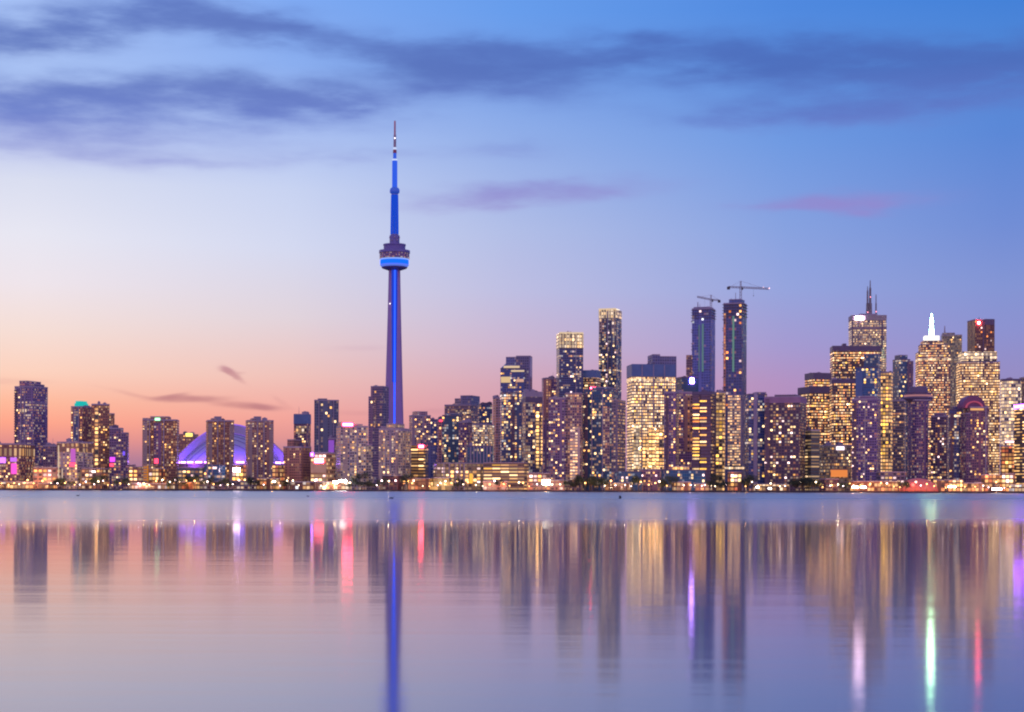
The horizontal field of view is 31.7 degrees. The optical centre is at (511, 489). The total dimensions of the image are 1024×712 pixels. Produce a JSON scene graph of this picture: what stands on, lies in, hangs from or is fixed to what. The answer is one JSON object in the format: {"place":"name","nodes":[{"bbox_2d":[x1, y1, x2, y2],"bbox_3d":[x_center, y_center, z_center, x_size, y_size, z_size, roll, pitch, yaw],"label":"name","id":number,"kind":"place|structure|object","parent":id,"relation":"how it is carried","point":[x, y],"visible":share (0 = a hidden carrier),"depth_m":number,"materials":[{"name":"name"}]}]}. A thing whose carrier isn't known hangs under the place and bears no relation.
{"place":"outdoors","nodes":[
{"label":"outdoors","id":0,"kind":"place"},
{"bbox_2d":[0,442,34,481],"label":"building","id":1,"kind":"structure","parent":0,"point":[17,462],"depth_m":1781.80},
{"bbox_2d":[0,481,35,488],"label":"building","id":2,"kind":"structure","parent":0,"point":[17,485],"depth_m":1724.97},
{"bbox_2d":[14,381,47,466],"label":"residential tower","id":3,"kind":"structure","parent":0,"point":[31,412],"depth_m":1889.01,"materials":[{"name":"glass"}]},
{"bbox_2d":[33,467,57,488],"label":"building","id":4,"kind":"structure","parent":0,"point":[46,474],"depth_m":1752.93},
{"bbox_2d":[38,483,56,488],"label":"building","id":5,"kind":"structure","parent":0,"point":[47,486],"depth_m":1720.40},
{"bbox_2d":[43,442,56,466],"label":"residential tower","id":6,"kind":"structure","parent":0,"point":[49,454],"depth_m":1823.33,"materials":[{"name":"paint"}]},
{"bbox_2d":[57,438,92,488],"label":"residential tower","id":7,"kind":"structure","parent":0,"point":[74,458],"depth_m":1767.88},
{"bbox_2d":[71,401,90,441],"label":"residential tower","id":8,"kind":"structure","parent":0,"point":[80,420],"depth_m":1872.53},
{"bbox_2d":[81,468,109,488],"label":"building","id":9,"kind":"structure","parent":0,"point":[86,473],"depth_m":1759.81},
{"bbox_2d":[91,401,114,467],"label":"residential tower","id":10,"kind":"structure","parent":0,"point":[102,418],"depth_m":1853.22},
{"bbox_2d":[109,425,128,488],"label":"residential tower","id":11,"kind":"structure","parent":0,"point":[118,452],"depth_m":1843.32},
{"bbox_2d":[128,464,142,488],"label":"building","id":12,"kind":"structure","parent":0,"point":[135,473],"depth_m":1768.08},
{"bbox_2d":[131,483,174,488],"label":"building","id":13,"kind":"structure","parent":0,"point":[147,486],"depth_m":1720.03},
{"bbox_2d":[149,468,166,482],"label":"building","id":14,"kind":"structure","parent":0,"point":[158,475],"depth_m":1754.33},
{"bbox_2d":[142,416,178,488],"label":"residential tower","id":15,"kind":"structure","parent":0,"point":[160,441],"depth_m":1835.04,"materials":[{"name":"concrete"}]},
{"bbox_2d":[179,431,198,453],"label":"residential tower","id":16,"kind":"structure","parent":0,"point":[186,439],"depth_m":2608.57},
{"bbox_2d":[178,481,199,488],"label":"building","id":17,"kind":"structure","parent":0,"point":[192,486],"depth_m":1723.42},
{"bbox_2d":[177,467,203,488],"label":"building","id":18,"kind":"structure","parent":0,"point":[190,471],"depth_m":1763.24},
{"bbox_2d":[204,465,225,480],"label":"building","id":19,"kind":"structure","parent":0,"point":[218,472],"depth_m":1759.09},
{"bbox_2d":[206,416,233,480],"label":"residential tower","id":20,"kind":"structure","parent":0,"point":[219,440],"depth_m":1888.95,"materials":[{"name":"concrete"}]},
{"bbox_2d":[232,465,245,480],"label":"building","id":21,"kind":"structure","parent":0,"point":[238,472],"depth_m":1767.96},
{"bbox_2d":[246,416,273,480],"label":"residential tower","id":22,"kind":"structure","parent":0,"point":[259,447],"depth_m":1888.72,"materials":[{"name":"concrete"}]},
{"bbox_2d":[256,478,278,488],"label":"building","id":23,"kind":"structure","parent":0,"point":[268,483],"depth_m":1728.79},
{"bbox_2d":[272,465,284,488],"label":"building","id":24,"kind":"structure","parent":0,"point":[278,471],"depth_m":1775.49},
{"bbox_2d":[283,439,310,488],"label":"residential tower","id":25,"kind":"structure","parent":0,"point":[296,458],"depth_m":1790.99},
{"bbox_2d":[289,481,313,489],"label":"building","id":26,"kind":"structure","parent":0,"point":[302,485],"depth_m":1723.18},
{"bbox_2d":[294,411,310,446],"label":"residential tower","id":27,"kind":"structure","parent":0,"point":[302,426],"depth_m":1972.90,"materials":[{"name":"glass"}]},
{"bbox_2d":[311,452,334,489],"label":"building","id":28,"kind":"structure","parent":0,"point":[322,466],"depth_m":1771.64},
{"bbox_2d":[314,398,338,451],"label":"office tower","id":29,"kind":"structure","parent":0,"point":[326,416],"depth_m":2138.23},
{"bbox_2d":[328,435,335,480],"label":"residential tower","id":30,"kind":"structure","parent":0,"point":[331,443],"depth_m":1843.00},
{"bbox_2d":[315,481,350,489],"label":"building","id":31,"kind":"structure","parent":0,"point":[319,485],"depth_m":1724.78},
{"bbox_2d":[336,422,372,489],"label":"residential tower","id":32,"kind":"structure","parent":0,"point":[354,452],"depth_m":1788.51,"materials":[{"name":"concrete"}]},
{"bbox_2d":[368,385,388,489],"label":"office tower","id":33,"kind":"structure","parent":0,"point":[378,408],"depth_m":2342.20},
{"bbox_2d":[382,475,402,489],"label":"building","id":34,"kind":"structure","parent":0,"point":[392,484],"depth_m":1738.39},
{"bbox_2d":[379,121,409,423],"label":"observation tower","id":35,"kind":"structure","parent":0,"point":[394,253],"depth_m":2693.96,"materials":[{"name":"concrete"}]},
{"bbox_2d":[379,423,410,489],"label":"residential tower","id":36,"kind":"structure","parent":0,"point":[394,448],"depth_m":1788.71,"materials":[{"name":"concrete"}]},
{"bbox_2d":[411,442,426,477],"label":"office tower","id":37,"kind":"structure","parent":0,"point":[418,460],"depth_m":1842.95,"materials":[{"name":"paint"}]},
{"bbox_2d":[409,411,430,443],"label":"residential tower","id":38,"kind":"structure","parent":0,"point":[420,425],"depth_m":2040.89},
{"bbox_2d":[408,478,431,489],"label":"building","id":39,"kind":"structure","parent":0,"point":[426,483],"depth_m":1728.16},
{"bbox_2d":[425,442,434,477],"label":"office tower","id":40,"kind":"structure","parent":0,"point":[429,454],"depth_m":1813.44,"materials":[{"name":"glass"}]},
{"bbox_2d":[431,417,436,462],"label":"residential tower","id":41,"kind":"structure","parent":0,"point":[433,430],"depth_m":2143.15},
{"bbox_2d":[437,416,441,462],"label":"residential tower","id":42,"kind":"structure","parent":0,"point":[439,439],"depth_m":2193.26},
{"bbox_2d":[442,413,462,462],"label":"office tower","id":43,"kind":"structure","parent":0,"point":[450,431],"depth_m":1991.31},
{"bbox_2d":[433,463,482,489],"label":"building","id":44,"kind":"structure","parent":0,"point":[471,474],"depth_m":1783.96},
{"bbox_2d":[444,395,479,423],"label":"office tower","id":45,"kind":"structure","parent":0,"point":[466,406],"depth_m":2333.90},
{"bbox_2d":[458,419,472,462],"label":"office tower","id":46,"kind":"structure","parent":0,"point":[465,431],"depth_m":1943.70,"materials":[{"name":"paint"}]},
{"bbox_2d":[465,442,492,475],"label":"office tower","id":47,"kind":"structure","parent":0,"point":[478,454],"depth_m":1818.79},
{"bbox_2d":[472,422,493,461],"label":"residential tower","id":48,"kind":"structure","parent":0,"point":[482,434],"depth_m":2091.30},
{"bbox_2d":[478,402,491,423],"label":"office tower","id":49,"kind":"structure","parent":0,"point":[484,413],"depth_m":2243.12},
{"bbox_2d":[483,481,508,489],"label":"building","id":50,"kind":"structure","parent":0,"point":[493,486],"depth_m":1728.39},
{"bbox_2d":[493,395,499,461],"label":"residential tower","id":51,"kind":"structure","parent":0,"point":[496,410],"depth_m":2143.60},
{"bbox_2d":[483,462,528,489],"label":"building","id":52,"kind":"structure","parent":0,"point":[513,473],"depth_m":1772.07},
{"bbox_2d":[500,386,521,461],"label":"residential tower","id":53,"kind":"structure","parent":0,"point":[510,426],"depth_m":1890.60,"materials":[{"name":"glass"}]},
{"bbox_2d":[0,490,1023,711],"bbox_3d":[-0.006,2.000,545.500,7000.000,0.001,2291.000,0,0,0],"label":"water","id":54,"kind":"structure","parent":0,"point":[266,601],"depth_m":32.12,"materials":[{"name":"liquid"}]},
{"bbox_2d":[0,489,1023,492],"bbox_3d":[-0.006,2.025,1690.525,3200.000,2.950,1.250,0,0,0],"label":"quay wall","id":55,"kind":"structure","parent":54,"relation":"in","point":[518,490],"depth_m":1690.10,"materials":[{"name":"concrete"}]},
{"bbox_2d":[0,0,1023,470],"label":"sky","id":56,"kind":"structure","parent":0,"point":[195,195],"materials":[{"name":"blue"}]},
{"bbox_2d":[500,356,531,392],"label":"office tower","id":57,"kind":"structure","parent":0,"point":[516,374],"depth_m":2185.30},
{"bbox_2d":[522,389,542,472],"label":"office tower","id":58,"kind":"structure","parent":0,"point":[532,400],"depth_m":1991.15,"materials":[{"name":"paint"}]},
{"bbox_2d":[527,473,549,490],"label":"building","id":59,"kind":"structure","parent":0,"point":[542,480],"depth_m":1737.92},
{"bbox_2d":[542,376,555,472],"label":"residential tower","id":60,"kind":"structure","parent":0,"point":[548,387],"depth_m":2291.73,"materials":[{"name":"paint"}]},
{"bbox_2d":[550,480,568,489],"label":"building","id":61,"kind":"structure","parent":0,"point":[555,485],"depth_m":1734.08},
{"bbox_2d":[549,392,582,489],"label":"residential tower","id":62,"kind":"structure","parent":0,"point":[566,438],"depth_m":1821.91,"materials":[{"name":"concrete"}]},
{"bbox_2d":[556,331,583,489],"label":"residential tower","id":63,"kind":"structure","parent":0,"point":[569,360],"depth_m":2236.75,"materials":[{"name":"glass"}]},
{"bbox_2d":[583,369,600,430],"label":"office tower","id":64,"kind":"structure","parent":0,"point":[592,378],"depth_m":2242.82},
{"bbox_2d":[583,387,625,489],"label":"residential tower","id":65,"kind":"structure","parent":0,"point":[604,443],"depth_m":1835.56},
{"bbox_2d":[599,308,621,399],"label":"residential tower","id":66,"kind":"structure","parent":0,"point":[610,334],"depth_m":2289.65,"materials":[{"name":"glass"}]},
{"bbox_2d":[614,471,641,490],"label":"building","id":67,"kind":"structure","parent":0,"point":[622,476],"depth_m":1743.79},
{"bbox_2d":[639,469,661,490],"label":"building","id":68,"kind":"structure","parent":0,"point":[650,477],"depth_m":1757.99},
{"bbox_2d":[627,354,676,470],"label":"office tower","id":69,"kind":"structure","parent":0,"point":[651,381],"depth_m":1982.69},
{"bbox_2d":[633,424,639,467],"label":"tall window","id":70,"kind":"structure","parent":69,"relation":"in","point":[636,447],"depth_m":1980.34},
{"bbox_2d":[642,437,647,466],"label":"tall window","id":71,"kind":"structure","parent":69,"relation":"in","point":[644,439],"depth_m":1981.31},
{"bbox_2d":[649,428,654,466],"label":"tall window","id":72,"kind":"structure","parent":69,"relation":"in","point":[651,430],"depth_m":1982.28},
{"bbox_2d":[656,428,663,466],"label":"tall window","id":73,"kind":"structure","parent":69,"relation":"in","point":[659,431],"depth_m":1983.24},
{"bbox_2d":[664,388,676,469],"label":"residential tower","id":74,"kind":"structure","parent":0,"point":[670,437],"depth_m":1843.01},
{"bbox_2d":[672,481,690,490],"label":"building","id":75,"kind":"structure","parent":0,"point":[677,486],"depth_m":1721.59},
{"bbox_2d":[661,466,704,490],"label":"building","id":76,"kind":"structure","parent":0,"point":[685,474],"depth_m":1748.94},
{"bbox_2d":[677,390,691,469],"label":"residential tower","id":77,"kind":"structure","parent":0,"point":[684,428],"depth_m":1852.78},
{"bbox_2d":[676,373,698,391],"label":"office tower","id":78,"kind":"structure","parent":0,"point":[687,384],"depth_m":2040.30,"materials":[{"name":"glass"}]},
{"bbox_2d":[695,483,708,490],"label":"building","id":79,"kind":"structure","parent":0,"point":[701,487],"depth_m":1719.14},
{"bbox_2d":[692,389,716,490],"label":"residential tower","id":80,"kind":"structure","parent":0,"point":[703,429],"depth_m":1811.06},
{"bbox_2d":[716,389,724,490],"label":"office tower","id":81,"kind":"structure","parent":0,"point":[720,432],"depth_m":1953.15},
{"bbox_2d":[727,472,741,490],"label":"building","id":82,"kind":"structure","parent":0,"point":[735,484],"depth_m":1743.16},
{"bbox_2d":[753,484,788,490],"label":"building","id":83,"kind":"structure","parent":0,"point":[774,487],"depth_m":1721.82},
{"bbox_2d":[764,394,806,490],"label":"residential tower","id":84,"kind":"structure","parent":0,"point":[784,434],"depth_m":1814.75,"materials":[{"name":"concrete"}]},
{"bbox_2d":[805,427,819,490],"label":"residential tower","id":85,"kind":"structure","parent":0,"point":[812,453],"depth_m":1813.81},
{"bbox_2d":[798,385,829,444],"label":"office tower","id":86,"kind":"structure","parent":0,"point":[818,409],"depth_m":2133.09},
{"bbox_2d":[805,372,830,386],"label":"office tower","id":87,"kind":"structure","parent":0,"point":[818,379],"depth_m":2337.81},
{"bbox_2d":[819,479,838,490],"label":"building","id":88,"kind":"structure","parent":0,"point":[827,483],"depth_m":1738.59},
{"bbox_2d":[820,441,851,490],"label":"office tower","id":89,"kind":"structure","parent":0,"point":[835,460],"depth_m":1888.01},
{"bbox_2d":[830,377,854,480],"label":"office tower","id":90,"kind":"structure","parent":0,"point":[842,393],"depth_m":2088.40,"materials":[{"name":"paint"}]},
{"bbox_2d":[830,343,881,378],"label":"office tower","id":91,"kind":"structure","parent":0,"point":[845,360],"depth_m":2433.83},
{"bbox_2d":[852,396,880,480],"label":"residential tower","id":92,"kind":"structure","parent":0,"point":[866,438],"depth_m":1819.46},
{"bbox_2d":[848,280,886,371],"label":"office tower","id":93,"kind":"structure","parent":0,"point":[868,328],"depth_m":2683.07,"materials":[{"name":"grey metal"}]},
{"bbox_2d":[855,354,880,398],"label":"office tower","id":94,"kind":"structure","parent":0,"point":[868,379],"depth_m":1969.73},
{"bbox_2d":[881,371,892,471],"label":"office tower","id":95,"kind":"structure","parent":0,"point":[886,415],"depth_m":1993.35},
{"bbox_2d":[876,472,906,482],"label":"building","id":96,"kind":"structure","parent":0,"point":[891,476],"depth_m":1763.24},
{"bbox_2d":[892,399,905,471],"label":"office tower","id":97,"kind":"structure","parent":0,"point":[899,440],"depth_m":2043.50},
{"bbox_2d":[893,355,912,479],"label":"office tower","id":98,"kind":"structure","parent":0,"point":[902,374],"depth_m":2142.71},
{"bbox_2d":[903,386,932,479],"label":"hotel tower","id":99,"kind":"structure","parent":0,"point":[917,398],"depth_m":1838.00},
{"bbox_2d":[915,314,950,480],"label":"office tower","id":100,"kind":"structure","parent":0,"point":[932,367],"depth_m":2433.43,"materials":[{"name":"glass"}]},
{"bbox_2d":[931,413,948,481],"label":"residential tower","id":101,"kind":"structure","parent":0,"point":[939,446],"depth_m":1892.92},
{"bbox_2d":[941,326,961,408],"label":"office tower","id":102,"kind":"structure","parent":0,"point":[953,341],"depth_m":2687.85,"materials":[{"name":"paint"}]},
{"bbox_2d":[948,406,962,479],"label":"residential tower","id":103,"kind":"structure","parent":0,"point":[954,444],"depth_m":1833.43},
{"bbox_2d":[957,395,988,482],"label":"residential tower","id":104,"kind":"structure","parent":0,"point":[974,440],"depth_m":1810.18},
{"bbox_2d":[963,483,982,491],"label":"building","id":105,"kind":"structure","parent":0,"point":[969,487],"depth_m":1728.47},
{"bbox_2d":[956,351,999,473],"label":"office tower","id":106,"kind":"structure","parent":0,"point":[977,373],"depth_m":2232.14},
{"bbox_2d":[967,319,994,351],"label":"office tower","id":107,"kind":"structure","parent":0,"point":[980,334],"depth_m":2734.40,"materials":[{"name":"paint"}]},
{"bbox_2d":[981,474,1000,491],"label":"building","id":108,"kind":"structure","parent":0,"point":[988,480],"depth_m":1743.32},
{"bbox_2d":[1000,440,1013,472],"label":"office tower","id":109,"kind":"structure","parent":0,"point":[1007,456],"depth_m":1943.30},
{"bbox_2d":[1000,473,1014,491],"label":"building","id":110,"kind":"structure","parent":0,"point":[1007,479],"depth_m":1745.28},
{"bbox_2d":[1000,377,1021,445],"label":"office tower","id":111,"kind":"structure","parent":0,"point":[1010,392],"depth_m":2141.06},
{"bbox_2d":[1009,484,1023,491],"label":"building","id":112,"kind":"structure","parent":0,"point":[1016,487],"depth_m":1720.80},
{"bbox_2d":[1014,396,1023,483],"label":"office tower","id":113,"kind":"structure","parent":0,"point":[1019,442],"depth_m":1845.77,"materials":[{"name":"paint"}]},
{"bbox_2d":[1019,377,1023,403],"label":"office tower","id":114,"kind":"structure","parent":0,"point":[1022,387],"depth_m":2302.55,"materials":[{"name":"paint"}]},
{"label":"ground","id":115,"kind":"structure","parent":0,"visible":0},
{"bbox_2d":[200,481,256,489],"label":"building","id":116,"kind":"structure","parent":115,"relation":"on","point":[239,485],"depth_m":1719.47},
{"bbox_2d":[179,424,282,467],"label":"stadium","id":117,"kind":"object","parent":115,"relation":"on","point":[192,454],"visible":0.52,"depth_m":2355.07,"materials":[{"name":"concrete"}]},
{"bbox_2d":[354,471,369,489],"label":"waterfront tree","id":118,"kind":"object","parent":115,"relation":"on","point":[361,477],"visible":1,"depth_m":1712.92,"materials":[{"name":"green plant"}]},
{"bbox_2d":[400,472,415,489],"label":"waterfront tree","id":119,"kind":"object","parent":115,"relation":"on","point":[406,478],"visible":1,"depth_m":1708.51,"materials":[{"name":"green plant"}]},
{"bbox_2d":[431,477,451,489],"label":"building","id":120,"kind":"structure","parent":115,"relation":"on","point":[440,482],"depth_m":1731.39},
{"bbox_2d":[605,483,631,490],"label":"building","id":121,"kind":"structure","parent":115,"relation":"on","point":[624,486],"depth_m":1720.83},
{"bbox_2d":[686,302,716,391],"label":"tower under construction","id":122,"kind":"structure","parent":115,"relation":"on","point":[700,362],"depth_m":2239.48,"materials":[{"name":"glass"}]},
{"bbox_2d":[722,293,747,490],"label":"tower under construction","id":123,"kind":"structure","parent":115,"relation":"on","point":[734,328],"depth_m":2039.93,"materials":[{"name":"glass"}]},
{"bbox_2d":[727,281,769,298],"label":"tower crane","id":124,"kind":"object","parent":123,"relation":"on","point":[741,286],"visible":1,"depth_m":2047.07,"materials":[{"name":"paint"}]},
{"bbox_2d":[745,392,766,490],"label":"residential tower","id":125,"kind":"structure","parent":115,"relation":"on","point":[754,431],"depth_m":1831.18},
{"bbox_2d":[850,481,899,491],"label":"building","id":126,"kind":"structure","parent":115,"relation":"on","point":[876,486],"depth_m":1733.28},
{"bbox_2d":[899,478,937,490],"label":"event tent","id":127,"kind":"object","parent":115,"relation":"on","point":[916,486],"visible":0.84,"depth_m":1731.07,"materials":[{"name":"fabric"}]},
{"bbox_2d":[933,480,963,491],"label":"building","id":128,"kind":"structure","parent":115,"relation":"on","point":[941,485],"depth_m":1735.11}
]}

